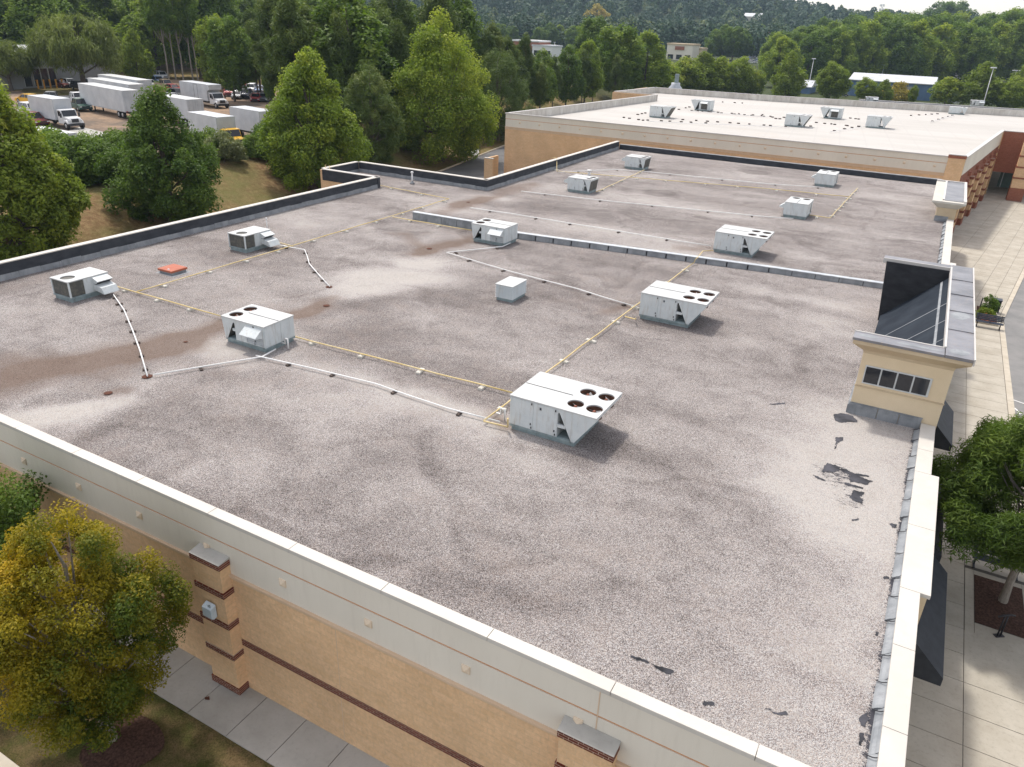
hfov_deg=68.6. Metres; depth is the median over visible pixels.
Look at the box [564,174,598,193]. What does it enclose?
rooftop unit
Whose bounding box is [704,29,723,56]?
broadleaf tree
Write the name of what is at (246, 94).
parked car
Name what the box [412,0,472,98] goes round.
pine tree
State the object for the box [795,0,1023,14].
sky
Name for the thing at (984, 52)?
broadleaf tree
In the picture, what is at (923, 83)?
blue warehouse
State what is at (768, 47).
broadleaf tree
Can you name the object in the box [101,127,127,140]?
bush
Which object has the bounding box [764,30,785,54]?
broadleaf tree
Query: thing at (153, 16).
pine tree
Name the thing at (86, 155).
bush
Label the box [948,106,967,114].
rooftop unit
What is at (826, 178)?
rooftop unit
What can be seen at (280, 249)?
gas pipe
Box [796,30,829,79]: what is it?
broadleaf tree
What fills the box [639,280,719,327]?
rooftop unit
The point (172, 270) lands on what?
roof hatch
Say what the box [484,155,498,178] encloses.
screen wall
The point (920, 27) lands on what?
broadleaf tree
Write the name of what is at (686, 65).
young tree
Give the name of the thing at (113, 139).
bush
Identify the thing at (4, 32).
pine tree
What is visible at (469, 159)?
alley kerb
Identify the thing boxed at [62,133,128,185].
bush
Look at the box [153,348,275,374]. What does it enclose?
drain pipe
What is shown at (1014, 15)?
broadleaf tree
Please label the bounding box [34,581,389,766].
side walk
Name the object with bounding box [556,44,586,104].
broadleaf tree
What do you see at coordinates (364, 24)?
broadleaf tree
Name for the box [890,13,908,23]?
broadleaf tree
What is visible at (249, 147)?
bush
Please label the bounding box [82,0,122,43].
pine tree
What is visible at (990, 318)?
park bench
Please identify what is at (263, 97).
parked car
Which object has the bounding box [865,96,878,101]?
rooftop unit
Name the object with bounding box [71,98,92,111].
pickup truck
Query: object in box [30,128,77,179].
bush
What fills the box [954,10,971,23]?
broadleaf tree
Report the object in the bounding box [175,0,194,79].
pine tree
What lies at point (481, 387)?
pipe sleeper
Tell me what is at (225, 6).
broadleaf tree
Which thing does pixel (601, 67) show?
pine tree
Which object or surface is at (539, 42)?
shop building
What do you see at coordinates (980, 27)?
broadleaf tree
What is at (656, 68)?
broadleaf tree
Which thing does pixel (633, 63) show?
broadleaf tree
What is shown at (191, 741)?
lawn
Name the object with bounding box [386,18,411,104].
pine tree
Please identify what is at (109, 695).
street tree
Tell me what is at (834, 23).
broadleaf tree
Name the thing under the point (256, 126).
bush
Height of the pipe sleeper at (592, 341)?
0.135 m
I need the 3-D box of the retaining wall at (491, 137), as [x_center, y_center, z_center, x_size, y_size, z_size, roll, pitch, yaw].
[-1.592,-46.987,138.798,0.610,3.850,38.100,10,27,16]
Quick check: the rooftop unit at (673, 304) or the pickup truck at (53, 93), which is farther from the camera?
the pickup truck at (53, 93)
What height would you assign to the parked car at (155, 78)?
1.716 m
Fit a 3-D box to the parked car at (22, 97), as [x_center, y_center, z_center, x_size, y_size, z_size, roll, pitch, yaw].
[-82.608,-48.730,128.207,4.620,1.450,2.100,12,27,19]
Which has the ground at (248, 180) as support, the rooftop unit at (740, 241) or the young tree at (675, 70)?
the young tree at (675, 70)
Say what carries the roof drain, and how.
on the retail building at (710, 537)
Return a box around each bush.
[1,126,58,170]
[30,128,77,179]
[42,125,64,137]
[47,132,105,184]
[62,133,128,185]
[71,136,127,183]
[73,130,108,142]
[92,128,124,140]
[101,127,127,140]
[104,131,140,147]
[197,125,232,158]
[200,128,248,161]
[241,133,265,157]
[248,126,273,153]
[250,117,299,133]
[254,132,287,159]
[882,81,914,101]
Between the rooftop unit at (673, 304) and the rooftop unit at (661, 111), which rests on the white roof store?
the rooftop unit at (661, 111)
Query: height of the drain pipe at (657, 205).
0.074 m
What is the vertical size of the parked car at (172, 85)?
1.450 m
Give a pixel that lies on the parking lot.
(100, 119)
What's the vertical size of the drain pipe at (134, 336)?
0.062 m
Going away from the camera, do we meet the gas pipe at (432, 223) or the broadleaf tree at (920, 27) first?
the gas pipe at (432, 223)
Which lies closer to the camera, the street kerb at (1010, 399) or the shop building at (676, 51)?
the street kerb at (1010, 399)
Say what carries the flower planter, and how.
on the sidewalk
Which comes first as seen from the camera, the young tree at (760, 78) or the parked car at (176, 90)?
the parked car at (176, 90)
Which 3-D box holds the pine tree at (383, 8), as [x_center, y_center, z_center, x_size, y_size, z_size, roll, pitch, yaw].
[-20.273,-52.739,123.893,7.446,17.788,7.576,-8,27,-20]
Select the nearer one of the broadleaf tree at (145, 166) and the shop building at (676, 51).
the broadleaf tree at (145, 166)
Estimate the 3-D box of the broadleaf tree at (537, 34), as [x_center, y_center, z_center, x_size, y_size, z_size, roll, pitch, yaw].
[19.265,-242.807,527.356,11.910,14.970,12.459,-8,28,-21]
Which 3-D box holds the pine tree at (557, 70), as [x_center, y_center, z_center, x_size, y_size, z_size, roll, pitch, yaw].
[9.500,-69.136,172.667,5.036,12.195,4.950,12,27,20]
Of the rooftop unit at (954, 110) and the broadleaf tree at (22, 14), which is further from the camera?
the broadleaf tree at (22, 14)
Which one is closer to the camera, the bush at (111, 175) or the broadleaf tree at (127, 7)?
the bush at (111, 175)
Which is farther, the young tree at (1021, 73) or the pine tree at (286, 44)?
the young tree at (1021, 73)
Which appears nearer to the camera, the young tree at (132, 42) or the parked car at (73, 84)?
the parked car at (73, 84)
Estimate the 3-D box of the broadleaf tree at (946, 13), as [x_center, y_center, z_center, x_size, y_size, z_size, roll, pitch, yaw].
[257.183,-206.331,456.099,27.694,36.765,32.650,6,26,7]
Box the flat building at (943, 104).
[859,99,1023,109]
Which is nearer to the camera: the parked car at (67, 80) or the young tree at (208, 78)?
the parked car at (67, 80)
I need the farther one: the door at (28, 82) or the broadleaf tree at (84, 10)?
the broadleaf tree at (84, 10)
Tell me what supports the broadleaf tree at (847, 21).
on the ground at (248, 180)
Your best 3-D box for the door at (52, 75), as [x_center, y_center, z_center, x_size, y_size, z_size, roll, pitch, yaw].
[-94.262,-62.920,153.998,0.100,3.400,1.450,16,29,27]
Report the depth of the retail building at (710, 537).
25.25 m
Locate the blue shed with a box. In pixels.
[800,80,817,93]
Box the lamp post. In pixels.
[984,67,996,100]
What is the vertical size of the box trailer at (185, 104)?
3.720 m
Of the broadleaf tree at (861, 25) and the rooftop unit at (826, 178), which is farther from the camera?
the broadleaf tree at (861, 25)
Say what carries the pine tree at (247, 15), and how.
on the ground at (248, 180)
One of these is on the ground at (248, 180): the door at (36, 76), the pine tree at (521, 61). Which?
the pine tree at (521, 61)
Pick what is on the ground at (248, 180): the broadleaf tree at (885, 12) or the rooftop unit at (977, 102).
the broadleaf tree at (885, 12)
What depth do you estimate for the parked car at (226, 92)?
149.38 m
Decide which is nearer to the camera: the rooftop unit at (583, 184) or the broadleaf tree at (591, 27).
the rooftop unit at (583, 184)
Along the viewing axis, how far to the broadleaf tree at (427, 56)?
105.54 m
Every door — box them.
[23,74,32,86]
[33,69,41,86]
[39,68,49,85]
[47,68,55,85]
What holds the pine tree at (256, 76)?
on the ground at (248, 180)
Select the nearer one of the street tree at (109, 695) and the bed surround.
the street tree at (109, 695)
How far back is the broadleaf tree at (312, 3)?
195.18 m
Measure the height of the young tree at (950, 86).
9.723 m
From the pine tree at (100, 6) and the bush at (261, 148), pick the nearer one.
the bush at (261, 148)
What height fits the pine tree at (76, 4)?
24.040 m
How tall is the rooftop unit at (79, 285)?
1.140 m
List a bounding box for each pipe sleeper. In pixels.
[415,368,424,374]
[478,384,485,390]
[585,338,596,343]
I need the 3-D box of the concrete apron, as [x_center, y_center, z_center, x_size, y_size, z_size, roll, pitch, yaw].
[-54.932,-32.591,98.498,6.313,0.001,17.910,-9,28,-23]
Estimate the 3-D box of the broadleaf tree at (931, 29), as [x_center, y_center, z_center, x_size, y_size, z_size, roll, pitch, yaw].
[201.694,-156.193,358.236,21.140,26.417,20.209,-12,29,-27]
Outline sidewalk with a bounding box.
[905,171,1023,766]
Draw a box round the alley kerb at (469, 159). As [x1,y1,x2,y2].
[436,145,504,171]
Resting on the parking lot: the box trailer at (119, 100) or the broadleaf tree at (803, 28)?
the box trailer at (119, 100)
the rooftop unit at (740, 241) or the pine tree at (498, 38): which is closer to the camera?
the rooftop unit at (740, 241)
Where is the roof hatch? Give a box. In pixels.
[155,264,190,276]
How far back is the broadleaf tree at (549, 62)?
163.92 m
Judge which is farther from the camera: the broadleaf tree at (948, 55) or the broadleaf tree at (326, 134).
the broadleaf tree at (948, 55)
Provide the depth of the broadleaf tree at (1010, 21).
405.40 m
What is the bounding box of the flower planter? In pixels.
[975,294,1002,326]
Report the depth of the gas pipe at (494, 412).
34.22 m
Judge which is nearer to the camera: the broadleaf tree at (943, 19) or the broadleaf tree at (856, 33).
the broadleaf tree at (856, 33)
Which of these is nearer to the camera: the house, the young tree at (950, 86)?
the young tree at (950, 86)
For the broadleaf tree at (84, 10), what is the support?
on the ground at (248, 180)
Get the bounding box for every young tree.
[118,27,155,78]
[192,13,223,77]
[203,67,216,83]
[215,67,224,88]
[651,59,683,87]
[669,56,703,89]
[682,51,725,90]
[702,55,737,92]
[720,56,756,92]
[741,76,756,93]
[746,69,766,94]
[769,50,808,96]
[812,61,853,98]
[853,76,878,99]
[874,79,893,100]
[908,85,918,101]
[927,76,967,103]
[956,61,1006,106]
[994,76,1023,108]
[995,99,1006,107]
[1005,64,1023,92]
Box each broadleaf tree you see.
[0,0,10,39]
[0,0,73,44]
[0,79,92,260]
[73,0,127,48]
[93,81,223,223]
[106,0,129,26]
[113,0,185,70]
[114,0,133,21]
[117,0,158,64]
[164,0,217,77]
[190,0,243,42]
[200,13,254,101]
[247,0,257,11]
[256,45,374,192]
[259,48,279,100]
[296,0,325,17]
[308,0,402,110]
[386,5,502,165]
[401,1,421,94]
[427,0,493,94]
[495,23,509,40]
[504,25,519,42]
[528,48,558,107]
[531,26,546,39]
[541,22,559,44]
[556,24,564,44]
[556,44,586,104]
[564,25,580,48]
[571,15,614,64]
[575,38,604,102]
[583,3,610,18]
[592,22,647,91]
[623,29,674,88]
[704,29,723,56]
[712,24,731,56]
[721,25,747,60]
[739,28,755,56]
[757,32,784,72]
[758,35,795,81]
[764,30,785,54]
[772,38,805,85]
[784,30,807,49]
[796,24,818,66]
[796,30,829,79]
[801,24,828,79]
[806,27,848,66]
[815,16,831,27]
[824,31,861,77]
[825,19,841,29]
[826,23,867,67]
[833,23,862,38]
[839,16,864,26]
[845,12,866,22]
[848,20,891,76]
[858,19,873,36]
[866,24,896,69]
[870,17,919,73]
[873,9,890,21]
[875,12,893,25]
[880,23,927,75]
[887,18,939,76]
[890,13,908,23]
[892,11,922,20]
[907,14,936,34]
[920,0,957,17]
[923,26,956,44]
[925,22,961,79]
[926,13,953,25]
[932,11,952,20]
[935,20,978,77]
[937,0,977,21]
[939,13,964,80]
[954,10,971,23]
[957,24,1002,74]
[957,28,1002,79]
[968,13,986,23]
[973,15,1005,29]
[975,20,1019,79]
[986,10,1009,21]
[994,16,1023,83]
[995,22,1023,78]
[999,8,1023,25]
[1002,12,1020,81]
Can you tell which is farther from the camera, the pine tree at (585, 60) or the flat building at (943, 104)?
the pine tree at (585, 60)
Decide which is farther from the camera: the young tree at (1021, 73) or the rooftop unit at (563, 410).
the young tree at (1021, 73)
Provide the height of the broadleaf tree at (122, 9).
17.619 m
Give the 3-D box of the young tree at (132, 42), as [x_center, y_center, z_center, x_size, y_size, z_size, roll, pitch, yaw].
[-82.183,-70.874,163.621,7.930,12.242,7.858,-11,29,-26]
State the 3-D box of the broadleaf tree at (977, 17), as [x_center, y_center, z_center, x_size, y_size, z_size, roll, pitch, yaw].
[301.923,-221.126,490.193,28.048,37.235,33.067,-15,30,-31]
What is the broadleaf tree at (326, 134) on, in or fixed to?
on the ground at (248, 180)
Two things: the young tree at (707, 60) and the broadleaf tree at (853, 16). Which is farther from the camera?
the broadleaf tree at (853, 16)
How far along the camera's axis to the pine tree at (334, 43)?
103.70 m
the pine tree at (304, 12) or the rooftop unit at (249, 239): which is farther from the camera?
the pine tree at (304, 12)
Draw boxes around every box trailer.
[36,126,76,136]
[78,82,139,117]
[87,77,144,101]
[98,74,152,97]
[164,94,203,125]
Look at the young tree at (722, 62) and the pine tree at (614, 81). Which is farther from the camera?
the young tree at (722, 62)
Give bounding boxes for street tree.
[0,463,67,563]
[0,497,193,757]
[931,410,1023,603]
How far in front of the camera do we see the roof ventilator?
156.07 m
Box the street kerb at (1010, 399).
[999,268,1023,512]
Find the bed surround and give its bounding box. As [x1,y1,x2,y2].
[964,568,1023,674]
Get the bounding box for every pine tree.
[0,0,32,42]
[57,0,84,19]
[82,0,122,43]
[141,0,176,78]
[157,8,176,79]
[161,0,188,80]
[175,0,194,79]
[175,0,202,80]
[231,0,253,13]
[240,6,263,92]
[243,18,264,92]
[248,0,294,87]
[261,0,315,126]
[297,0,319,41]
[311,20,336,63]
[320,10,359,107]
[338,61,406,163]
[367,0,377,12]
[372,0,421,55]
[373,4,400,35]
[375,9,407,67]
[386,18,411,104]
[409,0,451,83]
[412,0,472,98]
[464,47,536,141]
[471,27,501,90]
[485,20,510,81]
[498,34,522,109]
[510,55,530,106]
[516,32,536,110]
[529,62,548,108]
[547,56,563,106]
[579,48,594,102]
[591,52,602,101]
[607,53,622,92]
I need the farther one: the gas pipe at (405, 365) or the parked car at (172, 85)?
the parked car at (172, 85)
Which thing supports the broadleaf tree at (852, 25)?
on the ground at (248, 180)
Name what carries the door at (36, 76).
in the metal building at (45, 74)
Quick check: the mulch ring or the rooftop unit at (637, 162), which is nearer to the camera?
the mulch ring
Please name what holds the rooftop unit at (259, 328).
on the retail building at (710, 537)
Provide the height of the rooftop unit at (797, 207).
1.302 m
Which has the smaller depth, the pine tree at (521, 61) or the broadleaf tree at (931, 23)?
the pine tree at (521, 61)
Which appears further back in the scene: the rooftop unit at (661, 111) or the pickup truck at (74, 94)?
the pickup truck at (74, 94)
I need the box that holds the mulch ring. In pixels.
[79,714,164,766]
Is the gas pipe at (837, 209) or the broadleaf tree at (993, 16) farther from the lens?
the broadleaf tree at (993, 16)
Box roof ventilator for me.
[669,74,681,88]
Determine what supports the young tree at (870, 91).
on the ground at (248, 180)
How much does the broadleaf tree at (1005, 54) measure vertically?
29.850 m
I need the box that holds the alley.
[441,146,504,177]
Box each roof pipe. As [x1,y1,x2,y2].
[648,121,777,126]
[695,111,762,116]
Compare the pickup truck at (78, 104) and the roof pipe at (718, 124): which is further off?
the pickup truck at (78, 104)
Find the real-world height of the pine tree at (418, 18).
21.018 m
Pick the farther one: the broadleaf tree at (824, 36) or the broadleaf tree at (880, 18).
the broadleaf tree at (880, 18)
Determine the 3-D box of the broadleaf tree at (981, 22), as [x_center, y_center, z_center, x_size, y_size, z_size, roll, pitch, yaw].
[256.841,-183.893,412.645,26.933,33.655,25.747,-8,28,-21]
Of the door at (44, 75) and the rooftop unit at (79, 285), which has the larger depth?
the door at (44, 75)
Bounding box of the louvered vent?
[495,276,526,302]
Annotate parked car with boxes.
[14,93,35,101]
[17,101,29,111]
[55,79,68,87]
[60,78,73,87]
[70,80,80,89]
[151,75,162,81]
[153,71,169,78]
[164,83,179,89]
[166,88,180,94]
[223,87,234,94]
[231,90,243,98]
[241,88,252,98]
[246,83,255,92]
[250,92,260,101]
[260,93,270,101]
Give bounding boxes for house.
[744,13,762,19]
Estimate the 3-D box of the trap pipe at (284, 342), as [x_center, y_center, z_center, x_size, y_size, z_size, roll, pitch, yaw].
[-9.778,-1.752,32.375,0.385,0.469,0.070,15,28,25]
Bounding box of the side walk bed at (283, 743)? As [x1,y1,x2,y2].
[163,658,347,766]
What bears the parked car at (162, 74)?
on the ground at (248, 180)
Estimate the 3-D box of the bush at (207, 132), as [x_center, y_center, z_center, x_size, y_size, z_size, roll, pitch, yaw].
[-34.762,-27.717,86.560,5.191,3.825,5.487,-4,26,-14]
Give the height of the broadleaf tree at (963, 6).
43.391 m
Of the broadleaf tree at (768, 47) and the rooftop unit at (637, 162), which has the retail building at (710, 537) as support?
the rooftop unit at (637, 162)
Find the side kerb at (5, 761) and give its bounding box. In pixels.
[0,752,18,766]
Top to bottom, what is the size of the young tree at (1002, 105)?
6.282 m
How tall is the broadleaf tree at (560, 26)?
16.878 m
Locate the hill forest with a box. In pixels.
[256,0,979,56]
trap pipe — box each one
[282,338,288,348]
[496,407,505,420]
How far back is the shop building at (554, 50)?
404.78 m
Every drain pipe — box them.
[112,292,147,375]
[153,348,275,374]
[256,355,499,422]
[278,245,329,286]
[446,243,636,306]
[471,207,710,245]
[521,191,792,218]
[564,169,824,187]
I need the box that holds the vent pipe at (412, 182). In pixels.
[410,171,414,183]
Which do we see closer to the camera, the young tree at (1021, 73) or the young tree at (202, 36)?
the young tree at (202, 36)
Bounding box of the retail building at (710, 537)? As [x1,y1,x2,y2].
[0,141,975,766]
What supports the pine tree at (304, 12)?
on the ground at (248, 180)
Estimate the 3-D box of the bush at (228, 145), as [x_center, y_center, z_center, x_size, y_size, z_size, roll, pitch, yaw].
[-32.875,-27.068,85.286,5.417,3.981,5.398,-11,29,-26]
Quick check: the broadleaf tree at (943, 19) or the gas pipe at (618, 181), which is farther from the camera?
the broadleaf tree at (943, 19)
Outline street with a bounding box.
[1004,278,1023,417]
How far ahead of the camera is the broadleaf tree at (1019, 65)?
354.75 m
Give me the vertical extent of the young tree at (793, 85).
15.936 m
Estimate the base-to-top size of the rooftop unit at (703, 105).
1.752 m
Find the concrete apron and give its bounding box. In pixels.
[69,127,106,135]
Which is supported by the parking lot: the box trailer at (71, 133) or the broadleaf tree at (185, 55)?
the box trailer at (71, 133)
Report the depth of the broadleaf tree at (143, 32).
180.08 m
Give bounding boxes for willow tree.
[0,39,44,90]
[22,11,124,82]
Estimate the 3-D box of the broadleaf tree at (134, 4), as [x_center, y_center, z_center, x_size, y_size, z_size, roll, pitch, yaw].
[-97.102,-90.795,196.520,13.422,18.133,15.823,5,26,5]
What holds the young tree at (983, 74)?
on the ground at (248, 180)
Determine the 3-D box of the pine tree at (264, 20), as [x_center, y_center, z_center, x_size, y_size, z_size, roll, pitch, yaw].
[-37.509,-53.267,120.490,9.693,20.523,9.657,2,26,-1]
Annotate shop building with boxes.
[512,39,550,54]
[532,44,562,56]
[666,43,700,60]
[698,47,707,56]
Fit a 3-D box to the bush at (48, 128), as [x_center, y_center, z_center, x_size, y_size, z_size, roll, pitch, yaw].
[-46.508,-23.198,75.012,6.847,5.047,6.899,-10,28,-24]
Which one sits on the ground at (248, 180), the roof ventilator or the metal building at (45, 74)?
the metal building at (45, 74)
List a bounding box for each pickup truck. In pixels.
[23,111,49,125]
[44,91,69,97]
[65,91,79,100]
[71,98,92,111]
[154,79,171,87]
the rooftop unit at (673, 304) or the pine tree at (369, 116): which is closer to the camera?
the rooftop unit at (673, 304)
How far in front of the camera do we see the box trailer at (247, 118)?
99.44 m
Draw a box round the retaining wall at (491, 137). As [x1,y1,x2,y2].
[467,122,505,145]
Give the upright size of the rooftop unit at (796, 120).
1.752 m
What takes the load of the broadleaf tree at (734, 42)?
on the ground at (248, 180)
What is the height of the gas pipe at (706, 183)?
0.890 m
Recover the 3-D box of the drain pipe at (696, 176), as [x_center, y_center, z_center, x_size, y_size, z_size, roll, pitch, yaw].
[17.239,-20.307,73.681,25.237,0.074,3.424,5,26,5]
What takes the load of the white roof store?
on the ground at (248, 180)
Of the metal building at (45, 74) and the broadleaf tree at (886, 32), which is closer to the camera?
the metal building at (45, 74)
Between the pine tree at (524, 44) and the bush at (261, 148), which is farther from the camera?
the pine tree at (524, 44)
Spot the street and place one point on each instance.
(1014, 324)
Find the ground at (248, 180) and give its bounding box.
[0,0,1023,766]
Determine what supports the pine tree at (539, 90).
on the ground at (248, 180)
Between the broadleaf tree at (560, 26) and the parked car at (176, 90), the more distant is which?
the broadleaf tree at (560, 26)
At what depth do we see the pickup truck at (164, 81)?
159.90 m
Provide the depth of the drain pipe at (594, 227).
53.65 m
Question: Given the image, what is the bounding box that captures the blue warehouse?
[847,72,937,100]
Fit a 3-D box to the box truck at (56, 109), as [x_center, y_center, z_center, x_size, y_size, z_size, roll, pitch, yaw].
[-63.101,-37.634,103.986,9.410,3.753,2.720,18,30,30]
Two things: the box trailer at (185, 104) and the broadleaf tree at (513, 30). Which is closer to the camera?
the box trailer at (185, 104)
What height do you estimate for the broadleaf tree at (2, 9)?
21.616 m
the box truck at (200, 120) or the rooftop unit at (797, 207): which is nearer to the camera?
the rooftop unit at (797, 207)
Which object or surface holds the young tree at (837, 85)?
on the ground at (248, 180)
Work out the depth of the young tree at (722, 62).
241.06 m
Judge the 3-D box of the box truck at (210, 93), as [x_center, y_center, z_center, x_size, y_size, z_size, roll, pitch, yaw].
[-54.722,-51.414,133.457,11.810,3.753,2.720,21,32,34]
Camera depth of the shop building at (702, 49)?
435.23 m
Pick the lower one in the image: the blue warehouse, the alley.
the alley
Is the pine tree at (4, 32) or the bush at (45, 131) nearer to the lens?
the bush at (45, 131)
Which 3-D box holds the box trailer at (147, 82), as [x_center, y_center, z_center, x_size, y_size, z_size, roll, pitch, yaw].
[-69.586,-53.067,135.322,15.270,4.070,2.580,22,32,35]
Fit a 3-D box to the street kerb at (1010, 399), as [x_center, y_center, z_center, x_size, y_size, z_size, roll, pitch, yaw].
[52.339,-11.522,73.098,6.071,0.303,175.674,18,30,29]
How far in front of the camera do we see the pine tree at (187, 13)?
167.12 m
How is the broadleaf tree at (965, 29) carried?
on the ground at (248, 180)
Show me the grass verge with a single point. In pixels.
(60, 91)
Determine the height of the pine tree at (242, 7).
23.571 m
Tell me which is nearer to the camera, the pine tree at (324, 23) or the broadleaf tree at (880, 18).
the pine tree at (324, 23)
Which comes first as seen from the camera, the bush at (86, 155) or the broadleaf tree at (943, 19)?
the bush at (86, 155)
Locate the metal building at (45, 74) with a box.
[0,45,114,89]
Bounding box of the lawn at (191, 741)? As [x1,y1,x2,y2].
[0,627,273,766]
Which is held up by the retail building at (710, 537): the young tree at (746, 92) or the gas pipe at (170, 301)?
the gas pipe at (170, 301)
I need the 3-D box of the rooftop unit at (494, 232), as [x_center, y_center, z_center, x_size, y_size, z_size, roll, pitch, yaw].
[-1.248,-9.864,49.313,2.520,1.302,2.185,15,28,25]
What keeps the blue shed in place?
on the ground at (248, 180)
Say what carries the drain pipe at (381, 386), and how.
on the retail building at (710, 537)
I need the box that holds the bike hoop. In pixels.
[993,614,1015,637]
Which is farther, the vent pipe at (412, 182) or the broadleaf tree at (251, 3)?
the broadleaf tree at (251, 3)
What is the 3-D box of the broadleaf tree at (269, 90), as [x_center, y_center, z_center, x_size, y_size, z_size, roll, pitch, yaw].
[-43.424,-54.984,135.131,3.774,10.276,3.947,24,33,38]
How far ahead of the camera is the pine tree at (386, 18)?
115.22 m
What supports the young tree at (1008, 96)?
on the ground at (248, 180)
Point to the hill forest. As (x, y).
(680, 24)
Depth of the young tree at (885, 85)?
244.36 m
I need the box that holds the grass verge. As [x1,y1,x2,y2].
[22,87,78,95]
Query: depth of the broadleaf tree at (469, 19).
135.95 m
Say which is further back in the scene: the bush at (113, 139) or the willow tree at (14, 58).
the willow tree at (14, 58)
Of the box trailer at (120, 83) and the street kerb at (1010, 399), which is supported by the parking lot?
the box trailer at (120, 83)
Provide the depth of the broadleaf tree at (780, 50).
295.25 m
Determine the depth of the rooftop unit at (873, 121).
108.58 m
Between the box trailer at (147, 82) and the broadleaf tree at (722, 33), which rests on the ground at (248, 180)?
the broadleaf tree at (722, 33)
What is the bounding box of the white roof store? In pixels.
[504,87,1023,231]
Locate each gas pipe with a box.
[118,286,220,316]
[137,198,448,291]
[295,336,512,392]
[380,185,447,198]
[392,216,471,230]
[483,250,712,420]
[483,418,508,427]
[552,157,848,196]
[596,170,643,191]
[811,188,857,217]
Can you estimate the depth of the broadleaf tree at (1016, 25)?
355.71 m
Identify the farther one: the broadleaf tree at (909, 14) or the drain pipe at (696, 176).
the broadleaf tree at (909, 14)
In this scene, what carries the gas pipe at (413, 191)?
on the pipe sleeper
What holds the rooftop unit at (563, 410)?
on the retail building at (710, 537)
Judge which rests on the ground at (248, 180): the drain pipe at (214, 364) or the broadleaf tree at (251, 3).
the broadleaf tree at (251, 3)
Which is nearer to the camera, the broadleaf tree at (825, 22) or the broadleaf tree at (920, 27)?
the broadleaf tree at (920, 27)
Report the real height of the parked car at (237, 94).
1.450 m
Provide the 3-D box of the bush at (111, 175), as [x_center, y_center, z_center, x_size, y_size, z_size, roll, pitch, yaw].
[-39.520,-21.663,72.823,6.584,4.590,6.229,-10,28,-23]
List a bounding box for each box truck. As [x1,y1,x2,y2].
[27,94,84,129]
[179,80,228,108]
[187,111,244,141]
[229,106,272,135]
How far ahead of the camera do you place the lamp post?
206.89 m
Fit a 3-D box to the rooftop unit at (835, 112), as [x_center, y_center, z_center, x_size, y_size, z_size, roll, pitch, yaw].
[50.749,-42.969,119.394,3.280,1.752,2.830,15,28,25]
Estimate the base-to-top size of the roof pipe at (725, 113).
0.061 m
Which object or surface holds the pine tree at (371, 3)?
on the ground at (248, 180)
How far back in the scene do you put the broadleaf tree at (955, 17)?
383.92 m
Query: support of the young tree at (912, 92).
on the ground at (248, 180)
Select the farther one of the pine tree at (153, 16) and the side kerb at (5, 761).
the pine tree at (153, 16)
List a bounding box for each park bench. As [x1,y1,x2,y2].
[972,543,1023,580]
[975,312,1004,330]
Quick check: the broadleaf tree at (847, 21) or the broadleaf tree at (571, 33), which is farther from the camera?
the broadleaf tree at (571, 33)
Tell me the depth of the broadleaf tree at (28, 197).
54.62 m
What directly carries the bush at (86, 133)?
on the ground at (248, 180)
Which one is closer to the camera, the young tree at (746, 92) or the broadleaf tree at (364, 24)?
the broadleaf tree at (364, 24)
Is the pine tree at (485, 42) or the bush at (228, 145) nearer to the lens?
the bush at (228, 145)
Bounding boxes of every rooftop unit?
[49,267,118,302]
[221,304,294,352]
[227,226,279,252]
[471,218,517,245]
[509,371,622,446]
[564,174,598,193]
[621,154,651,169]
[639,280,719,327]
[649,105,675,117]
[691,99,714,110]
[713,224,774,257]
[779,196,813,219]
[784,113,812,126]
[812,169,838,187]
[821,106,843,119]
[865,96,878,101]
[865,114,892,128]
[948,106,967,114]
[970,100,984,105]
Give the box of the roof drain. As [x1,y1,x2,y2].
[142,374,152,378]
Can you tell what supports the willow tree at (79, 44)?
on the grass verge
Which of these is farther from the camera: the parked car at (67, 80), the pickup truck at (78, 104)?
the parked car at (67, 80)
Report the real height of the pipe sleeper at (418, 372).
0.135 m
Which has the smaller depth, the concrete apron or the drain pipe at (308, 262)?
the drain pipe at (308, 262)
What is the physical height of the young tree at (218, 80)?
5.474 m
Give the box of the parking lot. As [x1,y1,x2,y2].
[1,80,302,151]
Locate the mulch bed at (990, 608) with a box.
[974,574,1023,637]
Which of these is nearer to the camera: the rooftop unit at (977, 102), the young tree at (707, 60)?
the rooftop unit at (977, 102)
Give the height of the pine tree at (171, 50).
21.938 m

